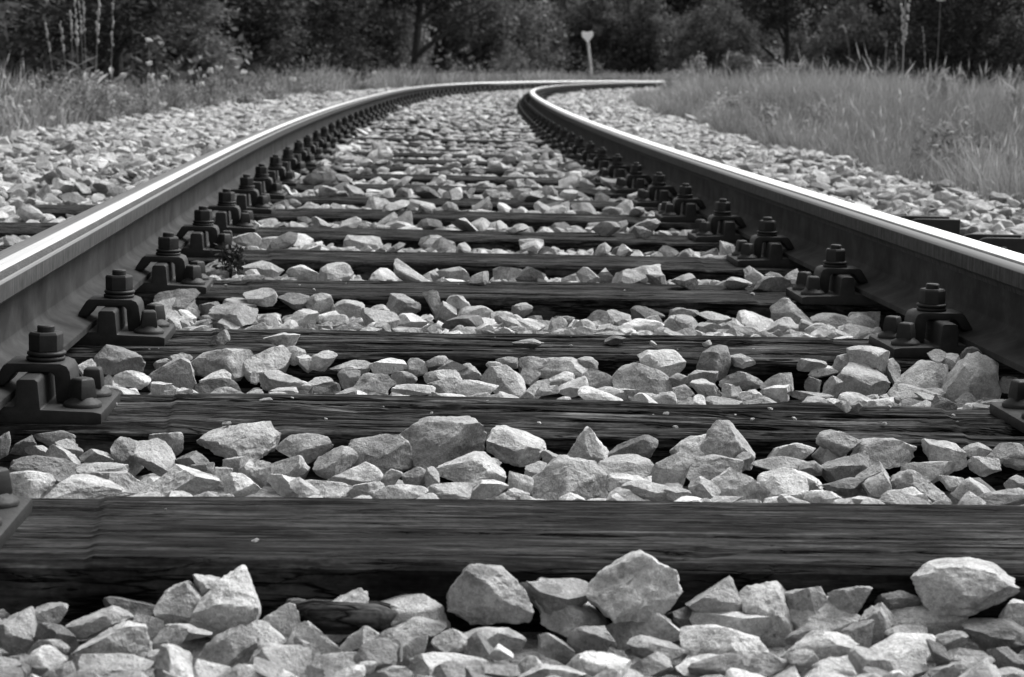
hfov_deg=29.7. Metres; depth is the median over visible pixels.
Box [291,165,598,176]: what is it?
sleeper
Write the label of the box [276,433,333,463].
ballast stone
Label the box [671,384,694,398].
ballast stone
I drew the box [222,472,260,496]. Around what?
ballast stone
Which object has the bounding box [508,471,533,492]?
ballast stone
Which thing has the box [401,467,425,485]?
ballast stone
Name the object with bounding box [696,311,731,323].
ballast stone
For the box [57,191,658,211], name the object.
sleeper
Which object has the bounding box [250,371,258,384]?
ballast stone
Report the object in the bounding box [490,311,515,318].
ballast stone
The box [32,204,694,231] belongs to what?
sleeper
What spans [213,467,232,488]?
ballast stone
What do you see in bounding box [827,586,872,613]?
ballast stone
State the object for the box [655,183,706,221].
rail fastening
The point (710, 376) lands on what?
ballast stone
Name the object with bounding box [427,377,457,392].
ballast stone
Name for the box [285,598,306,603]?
ballast stone
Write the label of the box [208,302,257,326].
ballast stone
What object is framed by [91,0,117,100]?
grass stalk
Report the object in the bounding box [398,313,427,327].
ballast stone
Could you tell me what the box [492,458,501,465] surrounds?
ballast stone
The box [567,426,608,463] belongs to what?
ballast stone
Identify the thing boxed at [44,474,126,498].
ballast stone
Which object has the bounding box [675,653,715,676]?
ballast stone
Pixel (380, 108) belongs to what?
rail fastening
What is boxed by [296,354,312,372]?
ballast stone
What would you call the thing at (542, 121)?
rail fastening
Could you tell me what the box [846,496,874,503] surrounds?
ballast stone
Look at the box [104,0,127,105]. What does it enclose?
grass stalk
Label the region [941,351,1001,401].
ballast stone
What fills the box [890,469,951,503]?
ballast stone
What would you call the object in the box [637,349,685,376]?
ballast stone
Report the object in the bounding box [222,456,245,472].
ballast stone
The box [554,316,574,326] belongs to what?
ballast stone
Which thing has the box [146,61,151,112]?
white flower
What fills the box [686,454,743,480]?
ballast stone
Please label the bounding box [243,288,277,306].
ballast stone
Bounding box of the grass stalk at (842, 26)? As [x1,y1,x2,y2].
[839,25,855,91]
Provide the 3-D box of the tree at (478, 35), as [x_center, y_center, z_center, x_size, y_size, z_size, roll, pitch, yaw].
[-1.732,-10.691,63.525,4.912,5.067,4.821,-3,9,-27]
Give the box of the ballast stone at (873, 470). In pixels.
[855,461,890,479]
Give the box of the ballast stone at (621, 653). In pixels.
[607,647,627,658]
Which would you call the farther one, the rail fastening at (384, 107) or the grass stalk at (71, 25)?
the rail fastening at (384, 107)
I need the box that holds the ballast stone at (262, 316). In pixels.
[253,314,282,324]
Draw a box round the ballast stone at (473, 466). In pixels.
[435,451,505,482]
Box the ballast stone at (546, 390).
[534,385,559,395]
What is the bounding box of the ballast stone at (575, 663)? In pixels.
[566,650,595,676]
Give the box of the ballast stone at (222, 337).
[207,329,229,344]
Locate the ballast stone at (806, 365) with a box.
[797,358,826,371]
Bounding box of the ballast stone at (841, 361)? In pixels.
[832,354,848,372]
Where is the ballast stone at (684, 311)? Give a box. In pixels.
[668,307,698,317]
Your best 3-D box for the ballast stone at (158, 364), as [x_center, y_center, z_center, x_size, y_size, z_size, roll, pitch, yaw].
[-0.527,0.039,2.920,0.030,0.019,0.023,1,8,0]
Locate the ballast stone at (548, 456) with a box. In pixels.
[541,450,557,463]
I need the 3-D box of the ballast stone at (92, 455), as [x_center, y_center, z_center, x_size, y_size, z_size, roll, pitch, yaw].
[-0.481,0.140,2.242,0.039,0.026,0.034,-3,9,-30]
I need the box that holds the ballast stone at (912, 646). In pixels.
[870,632,935,665]
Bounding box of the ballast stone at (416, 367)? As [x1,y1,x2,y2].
[405,358,427,376]
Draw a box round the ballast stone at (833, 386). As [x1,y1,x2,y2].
[822,376,843,398]
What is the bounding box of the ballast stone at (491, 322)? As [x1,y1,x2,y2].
[481,317,497,325]
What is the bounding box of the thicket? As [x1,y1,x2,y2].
[0,0,1023,95]
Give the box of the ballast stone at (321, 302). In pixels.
[305,293,333,312]
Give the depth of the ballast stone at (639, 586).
1.68 m
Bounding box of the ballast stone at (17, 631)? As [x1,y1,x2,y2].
[0,606,36,654]
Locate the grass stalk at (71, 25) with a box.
[65,10,73,87]
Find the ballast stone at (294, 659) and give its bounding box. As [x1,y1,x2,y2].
[249,642,311,676]
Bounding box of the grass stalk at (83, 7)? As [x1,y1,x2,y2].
[82,0,90,89]
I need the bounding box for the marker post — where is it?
[582,31,592,71]
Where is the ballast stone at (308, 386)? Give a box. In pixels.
[301,376,332,390]
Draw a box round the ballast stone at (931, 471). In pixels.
[901,461,954,483]
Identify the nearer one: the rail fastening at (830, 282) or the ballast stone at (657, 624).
the ballast stone at (657, 624)
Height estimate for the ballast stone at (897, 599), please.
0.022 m
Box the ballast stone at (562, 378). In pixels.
[549,371,574,385]
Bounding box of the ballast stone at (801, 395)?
[787,391,833,400]
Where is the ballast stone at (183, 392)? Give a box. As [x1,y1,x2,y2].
[174,387,192,398]
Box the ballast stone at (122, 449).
[110,436,143,476]
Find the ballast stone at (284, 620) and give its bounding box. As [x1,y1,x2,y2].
[262,603,300,644]
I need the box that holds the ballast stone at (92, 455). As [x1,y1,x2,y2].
[79,449,113,462]
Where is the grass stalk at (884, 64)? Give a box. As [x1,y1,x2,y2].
[875,41,887,91]
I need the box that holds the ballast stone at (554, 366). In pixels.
[540,357,588,378]
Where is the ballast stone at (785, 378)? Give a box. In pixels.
[760,372,793,399]
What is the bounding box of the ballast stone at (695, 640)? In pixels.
[679,624,768,676]
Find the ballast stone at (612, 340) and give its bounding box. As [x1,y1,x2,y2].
[604,336,625,344]
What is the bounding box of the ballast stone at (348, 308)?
[331,299,364,317]
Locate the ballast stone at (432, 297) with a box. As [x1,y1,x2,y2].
[422,290,440,315]
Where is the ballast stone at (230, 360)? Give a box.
[191,348,253,381]
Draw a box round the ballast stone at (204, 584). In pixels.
[192,574,220,595]
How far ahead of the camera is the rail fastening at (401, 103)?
20.03 m
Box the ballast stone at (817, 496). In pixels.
[804,490,841,502]
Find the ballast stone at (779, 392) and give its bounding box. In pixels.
[760,384,789,401]
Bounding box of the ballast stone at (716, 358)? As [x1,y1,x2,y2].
[696,345,730,380]
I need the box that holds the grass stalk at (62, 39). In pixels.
[59,21,76,92]
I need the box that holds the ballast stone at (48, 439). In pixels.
[33,430,75,446]
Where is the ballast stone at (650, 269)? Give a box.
[633,264,663,282]
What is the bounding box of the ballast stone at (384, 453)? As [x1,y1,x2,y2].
[348,434,413,474]
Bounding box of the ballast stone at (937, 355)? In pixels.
[927,349,945,362]
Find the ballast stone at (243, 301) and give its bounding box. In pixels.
[223,297,256,307]
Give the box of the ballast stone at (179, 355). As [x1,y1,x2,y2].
[169,353,192,360]
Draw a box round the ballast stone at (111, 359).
[93,344,145,374]
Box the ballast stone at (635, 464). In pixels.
[597,454,653,477]
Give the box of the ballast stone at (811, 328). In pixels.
[804,323,825,334]
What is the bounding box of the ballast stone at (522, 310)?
[511,302,532,317]
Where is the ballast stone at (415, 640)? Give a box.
[377,628,427,669]
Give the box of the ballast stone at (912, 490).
[898,486,931,503]
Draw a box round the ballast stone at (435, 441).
[400,416,486,469]
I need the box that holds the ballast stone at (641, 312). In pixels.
[630,305,664,319]
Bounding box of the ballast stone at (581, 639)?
[567,625,616,654]
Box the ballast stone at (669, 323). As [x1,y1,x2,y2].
[663,315,681,331]
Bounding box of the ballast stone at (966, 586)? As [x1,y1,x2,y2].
[910,557,1019,616]
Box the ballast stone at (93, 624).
[65,605,133,639]
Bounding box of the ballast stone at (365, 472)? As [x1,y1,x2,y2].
[326,462,382,485]
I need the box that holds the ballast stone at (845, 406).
[835,401,851,412]
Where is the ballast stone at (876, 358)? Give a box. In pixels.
[846,345,889,373]
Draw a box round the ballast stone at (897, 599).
[874,590,922,609]
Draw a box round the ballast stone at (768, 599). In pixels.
[738,580,794,645]
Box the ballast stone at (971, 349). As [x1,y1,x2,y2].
[960,346,981,358]
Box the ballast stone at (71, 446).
[54,439,83,457]
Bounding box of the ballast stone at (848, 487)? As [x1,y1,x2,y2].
[820,477,864,496]
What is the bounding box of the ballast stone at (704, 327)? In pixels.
[695,322,721,332]
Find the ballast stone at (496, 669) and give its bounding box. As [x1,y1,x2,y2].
[481,661,520,676]
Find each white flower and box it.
[109,85,115,114]
[119,92,128,115]
[120,73,130,114]
[145,38,161,110]
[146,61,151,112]
[147,73,154,107]
[159,102,166,109]
[194,82,204,107]
[206,68,213,93]
[215,66,222,103]
[240,69,248,98]
[289,77,295,96]
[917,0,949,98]
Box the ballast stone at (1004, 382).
[999,376,1017,393]
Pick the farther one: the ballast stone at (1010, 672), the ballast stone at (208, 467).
the ballast stone at (208, 467)
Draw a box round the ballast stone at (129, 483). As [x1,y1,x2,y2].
[90,471,145,495]
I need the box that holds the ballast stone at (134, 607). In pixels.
[102,596,155,619]
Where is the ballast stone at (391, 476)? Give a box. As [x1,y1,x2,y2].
[381,469,402,485]
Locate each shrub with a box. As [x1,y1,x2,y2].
[718,50,762,81]
[752,43,783,76]
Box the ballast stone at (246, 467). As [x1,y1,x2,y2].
[238,459,258,484]
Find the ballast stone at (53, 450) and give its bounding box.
[45,444,80,465]
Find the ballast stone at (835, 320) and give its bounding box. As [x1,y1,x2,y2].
[810,313,846,328]
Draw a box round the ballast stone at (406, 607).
[381,594,450,630]
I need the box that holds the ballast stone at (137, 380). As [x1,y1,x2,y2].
[113,370,150,389]
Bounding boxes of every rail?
[0,81,665,409]
[529,82,1023,373]
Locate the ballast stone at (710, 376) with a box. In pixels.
[687,370,718,386]
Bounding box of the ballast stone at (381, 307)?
[371,304,389,310]
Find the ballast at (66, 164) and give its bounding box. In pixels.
[0,86,1023,676]
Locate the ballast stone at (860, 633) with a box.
[840,619,874,647]
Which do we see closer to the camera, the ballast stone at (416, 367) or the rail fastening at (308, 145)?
the ballast stone at (416, 367)
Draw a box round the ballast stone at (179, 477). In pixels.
[152,464,220,495]
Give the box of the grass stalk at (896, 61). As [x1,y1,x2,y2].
[895,44,903,96]
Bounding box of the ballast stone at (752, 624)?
[689,611,772,635]
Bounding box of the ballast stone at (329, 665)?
[304,652,368,676]
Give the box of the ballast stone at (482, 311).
[457,305,492,317]
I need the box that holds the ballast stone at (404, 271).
[393,258,427,280]
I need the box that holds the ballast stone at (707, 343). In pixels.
[702,340,711,347]
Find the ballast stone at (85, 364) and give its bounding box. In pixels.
[78,359,95,375]
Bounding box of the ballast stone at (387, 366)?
[369,358,406,374]
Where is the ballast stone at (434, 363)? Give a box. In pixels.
[425,356,447,370]
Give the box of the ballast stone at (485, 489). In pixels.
[471,479,508,498]
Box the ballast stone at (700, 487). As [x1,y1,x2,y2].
[688,476,720,498]
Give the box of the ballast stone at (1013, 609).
[998,599,1023,626]
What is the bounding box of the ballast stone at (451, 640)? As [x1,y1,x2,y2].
[431,629,466,653]
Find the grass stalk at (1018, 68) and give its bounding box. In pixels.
[1011,65,1020,113]
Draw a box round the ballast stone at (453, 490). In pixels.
[426,482,473,498]
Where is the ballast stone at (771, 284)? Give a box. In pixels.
[752,276,790,291]
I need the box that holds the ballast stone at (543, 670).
[518,663,585,676]
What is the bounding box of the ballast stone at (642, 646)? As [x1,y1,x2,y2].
[626,635,686,665]
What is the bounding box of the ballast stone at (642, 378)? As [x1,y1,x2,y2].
[611,362,671,393]
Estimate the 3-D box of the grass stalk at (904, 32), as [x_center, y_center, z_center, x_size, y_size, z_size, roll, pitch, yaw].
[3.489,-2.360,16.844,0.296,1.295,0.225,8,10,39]
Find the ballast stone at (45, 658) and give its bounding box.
[30,645,65,676]
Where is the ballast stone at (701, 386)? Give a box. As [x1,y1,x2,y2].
[690,379,721,397]
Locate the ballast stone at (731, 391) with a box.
[721,383,739,398]
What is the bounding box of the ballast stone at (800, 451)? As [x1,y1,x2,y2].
[767,443,815,459]
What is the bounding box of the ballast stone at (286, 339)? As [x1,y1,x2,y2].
[263,332,299,346]
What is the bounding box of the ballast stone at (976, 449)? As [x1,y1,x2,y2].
[962,442,992,457]
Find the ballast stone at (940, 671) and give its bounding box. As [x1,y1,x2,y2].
[927,661,968,676]
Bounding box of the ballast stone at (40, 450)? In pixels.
[24,445,46,455]
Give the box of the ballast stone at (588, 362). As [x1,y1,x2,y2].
[577,356,598,369]
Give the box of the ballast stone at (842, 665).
[799,655,856,676]
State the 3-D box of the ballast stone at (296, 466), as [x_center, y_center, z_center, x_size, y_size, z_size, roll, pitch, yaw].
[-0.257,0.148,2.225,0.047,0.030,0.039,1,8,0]
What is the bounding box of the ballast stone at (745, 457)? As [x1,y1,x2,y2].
[735,452,751,471]
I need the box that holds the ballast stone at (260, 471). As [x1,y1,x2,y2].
[249,460,272,487]
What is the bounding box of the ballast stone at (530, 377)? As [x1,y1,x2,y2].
[520,368,540,385]
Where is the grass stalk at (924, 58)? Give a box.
[915,26,926,91]
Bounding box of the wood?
[299,0,699,24]
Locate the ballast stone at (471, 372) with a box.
[457,363,481,379]
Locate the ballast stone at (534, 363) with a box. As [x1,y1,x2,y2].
[518,356,547,373]
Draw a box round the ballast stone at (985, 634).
[962,618,1023,653]
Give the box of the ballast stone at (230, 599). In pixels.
[189,565,260,638]
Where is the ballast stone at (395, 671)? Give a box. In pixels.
[369,665,413,676]
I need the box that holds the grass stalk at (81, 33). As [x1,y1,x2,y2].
[66,1,101,80]
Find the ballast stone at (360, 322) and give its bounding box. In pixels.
[357,318,365,326]
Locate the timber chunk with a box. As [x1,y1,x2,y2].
[295,598,395,634]
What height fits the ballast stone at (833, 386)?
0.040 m
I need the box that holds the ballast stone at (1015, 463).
[998,456,1023,470]
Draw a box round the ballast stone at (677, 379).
[668,373,688,387]
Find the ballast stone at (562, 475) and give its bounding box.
[531,455,608,499]
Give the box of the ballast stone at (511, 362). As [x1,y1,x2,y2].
[495,356,518,368]
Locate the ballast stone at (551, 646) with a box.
[538,633,574,664]
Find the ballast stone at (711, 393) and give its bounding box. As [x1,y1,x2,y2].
[704,390,721,396]
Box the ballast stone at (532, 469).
[524,461,546,476]
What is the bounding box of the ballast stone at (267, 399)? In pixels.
[260,397,272,402]
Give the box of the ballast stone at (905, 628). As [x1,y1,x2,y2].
[884,624,927,635]
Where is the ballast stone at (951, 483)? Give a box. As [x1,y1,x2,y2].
[937,475,964,490]
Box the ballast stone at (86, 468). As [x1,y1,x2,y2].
[75,462,129,474]
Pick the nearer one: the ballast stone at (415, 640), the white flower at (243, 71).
the ballast stone at (415, 640)
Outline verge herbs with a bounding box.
[0,31,1023,171]
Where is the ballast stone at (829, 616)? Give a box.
[789,596,860,632]
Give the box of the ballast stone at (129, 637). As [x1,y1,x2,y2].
[66,620,152,661]
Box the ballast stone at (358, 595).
[324,588,368,643]
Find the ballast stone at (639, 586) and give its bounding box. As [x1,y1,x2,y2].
[586,550,682,623]
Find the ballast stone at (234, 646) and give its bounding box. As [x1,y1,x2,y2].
[192,624,260,667]
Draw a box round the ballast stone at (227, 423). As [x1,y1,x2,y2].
[222,421,230,424]
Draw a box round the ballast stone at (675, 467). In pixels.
[652,450,690,487]
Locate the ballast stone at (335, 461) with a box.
[312,446,358,478]
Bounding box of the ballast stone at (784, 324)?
[765,317,798,332]
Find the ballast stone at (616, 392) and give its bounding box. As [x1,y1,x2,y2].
[597,386,623,398]
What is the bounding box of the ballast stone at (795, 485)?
[766,473,808,500]
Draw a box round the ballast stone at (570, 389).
[559,376,588,397]
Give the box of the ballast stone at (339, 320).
[319,314,349,328]
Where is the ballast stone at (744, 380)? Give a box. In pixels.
[719,371,763,389]
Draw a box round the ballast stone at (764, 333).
[755,330,776,336]
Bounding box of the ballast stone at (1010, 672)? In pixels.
[998,667,1023,676]
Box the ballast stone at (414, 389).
[391,384,435,395]
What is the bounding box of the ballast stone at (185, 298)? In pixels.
[153,288,200,307]
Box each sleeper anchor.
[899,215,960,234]
[964,234,1023,253]
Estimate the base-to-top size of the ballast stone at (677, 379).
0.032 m
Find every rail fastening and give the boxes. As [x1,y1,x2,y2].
[0,324,120,423]
[0,467,31,548]
[75,269,175,345]
[135,232,213,293]
[176,206,240,257]
[208,188,258,232]
[231,174,275,213]
[250,164,287,198]
[265,154,298,186]
[281,147,308,175]
[290,140,317,166]
[301,135,325,159]
[310,130,332,153]
[318,126,339,147]
[326,123,346,142]
[333,119,352,138]
[340,117,357,134]
[348,114,363,129]
[352,112,367,127]
[358,110,372,125]
[363,108,377,121]
[369,106,381,119]
[372,104,385,117]
[378,103,388,115]
[382,102,392,113]
[385,100,396,112]
[389,99,399,110]
[392,98,401,106]
[396,97,405,107]
[399,96,408,106]
[403,95,412,105]
[407,95,415,103]
[409,94,418,102]
[414,93,421,101]
[417,92,425,101]
[421,92,428,100]
[436,90,442,97]
[520,105,530,116]
[521,107,531,119]
[523,108,534,120]
[524,110,536,122]
[526,112,539,125]
[529,114,542,128]
[532,116,546,131]
[535,119,550,135]
[539,121,555,138]
[543,125,561,142]
[549,128,568,147]
[556,132,577,152]
[562,136,587,158]
[573,141,598,165]
[582,147,612,170]
[595,154,629,182]
[611,162,652,193]
[632,172,677,206]
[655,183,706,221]
[687,198,749,242]
[727,217,805,267]
[786,244,883,305]
[869,283,992,358]
[989,379,1023,432]
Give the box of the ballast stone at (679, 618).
[665,606,691,628]
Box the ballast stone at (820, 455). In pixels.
[811,446,846,464]
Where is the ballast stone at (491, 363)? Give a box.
[486,361,504,366]
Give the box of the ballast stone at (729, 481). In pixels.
[711,467,770,502]
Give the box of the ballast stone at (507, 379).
[480,365,525,396]
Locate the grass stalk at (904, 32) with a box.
[899,0,920,101]
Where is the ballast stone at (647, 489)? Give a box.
[621,479,670,500]
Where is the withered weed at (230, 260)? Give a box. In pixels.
[208,242,247,277]
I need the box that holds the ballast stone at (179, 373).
[147,357,196,390]
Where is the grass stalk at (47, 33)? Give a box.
[45,22,63,98]
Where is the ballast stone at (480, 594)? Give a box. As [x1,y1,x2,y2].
[446,563,533,624]
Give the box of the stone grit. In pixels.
[116,282,958,541]
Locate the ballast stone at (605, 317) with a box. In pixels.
[587,310,613,324]
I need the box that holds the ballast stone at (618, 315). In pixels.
[607,309,631,325]
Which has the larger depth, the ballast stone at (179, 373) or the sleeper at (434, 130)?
the sleeper at (434, 130)
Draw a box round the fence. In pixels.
[754,62,801,74]
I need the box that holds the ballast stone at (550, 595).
[520,578,588,613]
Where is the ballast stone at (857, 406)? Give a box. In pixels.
[851,400,862,411]
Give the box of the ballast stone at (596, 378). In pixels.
[583,367,612,388]
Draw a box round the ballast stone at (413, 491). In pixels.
[379,484,428,498]
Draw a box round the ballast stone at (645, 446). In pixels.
[608,434,657,457]
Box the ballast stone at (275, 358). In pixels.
[243,345,291,380]
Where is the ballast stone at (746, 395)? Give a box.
[738,389,761,401]
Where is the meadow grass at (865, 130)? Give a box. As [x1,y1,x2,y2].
[622,44,1023,202]
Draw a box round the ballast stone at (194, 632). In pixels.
[164,623,212,641]
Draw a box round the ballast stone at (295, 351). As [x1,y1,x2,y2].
[286,346,305,365]
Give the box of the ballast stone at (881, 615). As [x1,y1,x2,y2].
[859,603,893,645]
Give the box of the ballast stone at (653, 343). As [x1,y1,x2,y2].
[650,341,656,346]
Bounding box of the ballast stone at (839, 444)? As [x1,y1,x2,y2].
[816,429,861,456]
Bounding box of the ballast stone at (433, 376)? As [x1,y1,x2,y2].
[423,369,462,383]
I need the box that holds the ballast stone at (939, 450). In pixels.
[921,438,967,470]
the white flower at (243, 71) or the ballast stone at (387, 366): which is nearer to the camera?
the ballast stone at (387, 366)
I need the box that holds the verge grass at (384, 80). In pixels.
[0,51,682,134]
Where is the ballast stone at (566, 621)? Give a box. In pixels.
[535,577,609,636]
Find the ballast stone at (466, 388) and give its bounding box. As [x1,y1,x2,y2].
[456,380,498,396]
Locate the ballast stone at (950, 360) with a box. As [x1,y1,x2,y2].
[941,353,960,369]
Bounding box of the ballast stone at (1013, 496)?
[978,488,1023,505]
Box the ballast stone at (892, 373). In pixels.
[885,358,900,383]
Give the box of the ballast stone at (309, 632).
[287,621,342,654]
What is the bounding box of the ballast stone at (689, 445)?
[669,434,705,455]
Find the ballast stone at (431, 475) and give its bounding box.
[425,466,439,486]
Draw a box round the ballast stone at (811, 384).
[804,377,821,392]
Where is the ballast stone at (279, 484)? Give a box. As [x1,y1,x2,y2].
[267,474,297,496]
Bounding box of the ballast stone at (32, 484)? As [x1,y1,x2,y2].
[10,470,55,497]
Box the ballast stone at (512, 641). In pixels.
[463,627,526,654]
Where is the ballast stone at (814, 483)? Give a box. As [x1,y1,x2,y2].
[757,467,823,490]
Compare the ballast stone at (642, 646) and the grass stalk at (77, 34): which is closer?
the ballast stone at (642, 646)
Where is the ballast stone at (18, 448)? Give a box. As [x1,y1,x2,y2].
[10,435,36,455]
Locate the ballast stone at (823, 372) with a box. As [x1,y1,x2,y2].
[808,365,838,377]
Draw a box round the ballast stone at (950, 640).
[935,630,968,651]
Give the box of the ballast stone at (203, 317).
[197,315,216,321]
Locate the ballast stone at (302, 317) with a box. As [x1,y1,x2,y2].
[284,309,318,326]
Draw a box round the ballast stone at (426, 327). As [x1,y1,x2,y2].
[421,323,444,330]
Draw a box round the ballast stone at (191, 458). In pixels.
[175,451,214,467]
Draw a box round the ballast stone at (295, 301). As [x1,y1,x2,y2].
[278,292,309,310]
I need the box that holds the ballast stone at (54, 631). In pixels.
[34,622,78,655]
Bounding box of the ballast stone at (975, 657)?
[934,648,994,666]
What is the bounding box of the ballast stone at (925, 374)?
[893,360,948,387]
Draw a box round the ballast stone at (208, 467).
[188,462,214,474]
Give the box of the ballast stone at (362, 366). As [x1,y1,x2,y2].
[330,360,369,374]
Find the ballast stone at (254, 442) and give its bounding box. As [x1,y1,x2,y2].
[197,421,281,462]
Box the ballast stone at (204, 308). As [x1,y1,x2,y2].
[199,301,219,315]
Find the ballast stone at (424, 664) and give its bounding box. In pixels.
[408,652,486,675]
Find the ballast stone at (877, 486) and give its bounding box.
[862,470,891,498]
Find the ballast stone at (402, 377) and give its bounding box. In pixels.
[391,371,417,385]
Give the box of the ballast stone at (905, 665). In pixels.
[877,651,928,676]
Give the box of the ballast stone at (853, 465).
[821,453,871,481]
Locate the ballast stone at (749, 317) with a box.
[736,310,773,327]
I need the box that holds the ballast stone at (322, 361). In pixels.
[309,350,337,371]
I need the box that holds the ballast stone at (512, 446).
[485,425,546,466]
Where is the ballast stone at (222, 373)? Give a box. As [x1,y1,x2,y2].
[199,369,231,382]
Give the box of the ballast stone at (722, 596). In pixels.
[685,575,741,612]
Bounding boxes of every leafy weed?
[2,100,48,134]
[45,78,82,124]
[65,68,120,122]
[84,81,124,124]
[104,82,146,115]
[130,87,163,116]
[167,76,201,109]
[199,74,227,107]
[229,83,264,103]
[257,83,296,99]
[302,79,333,94]
[351,78,383,90]
[656,68,682,88]
[673,61,694,90]
[686,50,706,81]
[750,62,762,89]
[751,99,785,132]
[762,70,775,89]
[773,56,792,85]
[915,64,944,108]
[936,64,949,112]
[950,64,974,113]
[996,75,1023,128]
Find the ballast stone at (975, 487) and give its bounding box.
[951,477,991,499]
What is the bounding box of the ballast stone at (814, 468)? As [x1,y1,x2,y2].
[798,461,823,476]
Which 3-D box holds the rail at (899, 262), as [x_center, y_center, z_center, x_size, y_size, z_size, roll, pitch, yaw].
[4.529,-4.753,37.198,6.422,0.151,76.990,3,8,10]
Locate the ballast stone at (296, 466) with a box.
[272,455,309,477]
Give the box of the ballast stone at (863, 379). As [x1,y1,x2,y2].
[836,362,890,395]
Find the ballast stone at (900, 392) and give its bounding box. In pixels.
[887,383,942,403]
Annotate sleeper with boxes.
[0,222,735,252]
[0,245,813,281]
[0,393,1023,490]
[0,496,1023,634]
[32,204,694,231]
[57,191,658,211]
[65,329,1023,399]
[127,179,628,199]
[133,279,904,329]
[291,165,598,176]
[297,173,604,187]
[301,158,598,167]
[323,151,573,162]
[332,147,564,154]
[339,143,555,149]
[352,134,543,139]
[352,137,549,147]
[368,125,531,130]
[368,131,538,137]
[370,127,535,133]
[377,119,519,124]
[381,123,504,127]
[382,118,519,121]
[393,114,512,117]
[399,116,519,120]
[408,109,517,113]
[409,111,518,114]
[414,105,515,108]
[423,113,516,115]
[426,102,513,105]
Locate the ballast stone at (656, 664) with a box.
[630,652,672,676]
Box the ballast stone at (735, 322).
[721,319,742,325]
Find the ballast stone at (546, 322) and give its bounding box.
[537,320,550,330]
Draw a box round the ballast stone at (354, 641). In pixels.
[339,626,378,651]
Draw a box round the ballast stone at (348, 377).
[337,367,360,388]
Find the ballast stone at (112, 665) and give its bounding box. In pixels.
[72,653,153,676]
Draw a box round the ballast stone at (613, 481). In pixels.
[604,473,643,491]
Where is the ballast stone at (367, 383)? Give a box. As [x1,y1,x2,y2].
[353,373,396,393]
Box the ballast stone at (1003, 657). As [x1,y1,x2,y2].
[986,647,1023,670]
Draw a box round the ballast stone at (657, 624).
[605,611,679,652]
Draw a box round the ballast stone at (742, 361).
[731,353,755,368]
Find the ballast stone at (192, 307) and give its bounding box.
[150,297,199,316]
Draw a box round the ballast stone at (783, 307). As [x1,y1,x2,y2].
[770,298,812,323]
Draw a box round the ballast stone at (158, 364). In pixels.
[153,358,170,369]
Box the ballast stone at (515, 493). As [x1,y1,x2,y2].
[506,488,529,499]
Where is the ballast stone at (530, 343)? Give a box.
[512,339,541,348]
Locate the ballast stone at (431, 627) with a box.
[391,616,446,636]
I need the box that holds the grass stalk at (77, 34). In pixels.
[64,0,96,93]
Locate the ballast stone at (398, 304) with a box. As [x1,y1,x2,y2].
[386,293,420,315]
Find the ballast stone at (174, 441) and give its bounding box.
[149,432,183,455]
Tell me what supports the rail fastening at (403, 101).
on the sleeper
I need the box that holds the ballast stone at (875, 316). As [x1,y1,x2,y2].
[848,311,879,326]
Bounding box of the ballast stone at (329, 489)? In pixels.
[305,479,351,497]
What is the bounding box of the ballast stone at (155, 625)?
[133,614,164,641]
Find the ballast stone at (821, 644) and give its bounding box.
[779,629,858,671]
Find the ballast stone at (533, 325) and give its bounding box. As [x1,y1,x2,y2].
[517,318,545,332]
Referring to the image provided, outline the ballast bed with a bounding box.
[0,326,1023,676]
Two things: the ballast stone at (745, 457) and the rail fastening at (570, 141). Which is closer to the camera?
the ballast stone at (745, 457)
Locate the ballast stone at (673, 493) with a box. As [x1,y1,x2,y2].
[664,486,691,500]
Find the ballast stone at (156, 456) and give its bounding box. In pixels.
[134,438,175,476]
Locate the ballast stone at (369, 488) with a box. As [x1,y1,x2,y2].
[347,481,384,497]
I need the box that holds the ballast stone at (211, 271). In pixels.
[205,259,236,278]
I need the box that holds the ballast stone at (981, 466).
[967,456,1001,476]
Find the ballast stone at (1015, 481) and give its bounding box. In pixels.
[1004,475,1023,488]
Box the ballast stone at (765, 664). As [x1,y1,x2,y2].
[747,652,789,676]
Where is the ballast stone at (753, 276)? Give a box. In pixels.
[743,266,763,286]
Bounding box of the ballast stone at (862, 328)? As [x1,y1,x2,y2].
[838,323,872,331]
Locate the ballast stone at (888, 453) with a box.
[851,437,916,468]
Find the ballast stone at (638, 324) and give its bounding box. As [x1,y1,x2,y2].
[621,318,663,332]
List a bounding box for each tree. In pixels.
[0,0,189,86]
[0,0,253,95]
[48,0,259,91]
[156,0,334,79]
[185,0,346,54]
[229,0,318,71]
[254,0,391,80]
[275,0,316,56]
[299,0,427,74]
[348,0,493,73]
[409,0,521,75]
[470,0,567,72]
[530,0,625,75]
[584,0,679,75]
[621,0,701,27]
[656,0,756,75]
[668,0,762,80]
[681,0,791,42]
[714,0,843,75]
[744,0,836,23]
[809,0,918,82]
[819,0,871,28]
[819,0,928,68]
[882,0,1023,84]
[886,0,1023,91]
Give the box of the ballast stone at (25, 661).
[7,654,33,676]
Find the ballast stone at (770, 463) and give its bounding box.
[751,456,803,469]
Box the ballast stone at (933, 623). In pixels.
[890,605,967,633]
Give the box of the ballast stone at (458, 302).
[446,295,470,312]
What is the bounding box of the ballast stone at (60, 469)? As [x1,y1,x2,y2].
[9,455,77,484]
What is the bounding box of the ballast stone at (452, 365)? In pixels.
[436,359,468,370]
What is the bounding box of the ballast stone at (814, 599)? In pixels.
[784,586,826,613]
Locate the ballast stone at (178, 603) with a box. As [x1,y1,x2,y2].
[153,580,202,624]
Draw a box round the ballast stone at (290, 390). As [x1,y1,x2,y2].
[270,387,298,393]
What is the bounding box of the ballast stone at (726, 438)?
[700,420,755,470]
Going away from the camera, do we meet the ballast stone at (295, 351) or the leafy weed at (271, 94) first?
the ballast stone at (295, 351)
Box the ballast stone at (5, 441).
[0,431,10,458]
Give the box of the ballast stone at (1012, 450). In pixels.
[985,443,1023,459]
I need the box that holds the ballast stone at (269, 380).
[258,370,304,390]
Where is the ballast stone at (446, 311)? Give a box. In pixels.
[434,301,456,322]

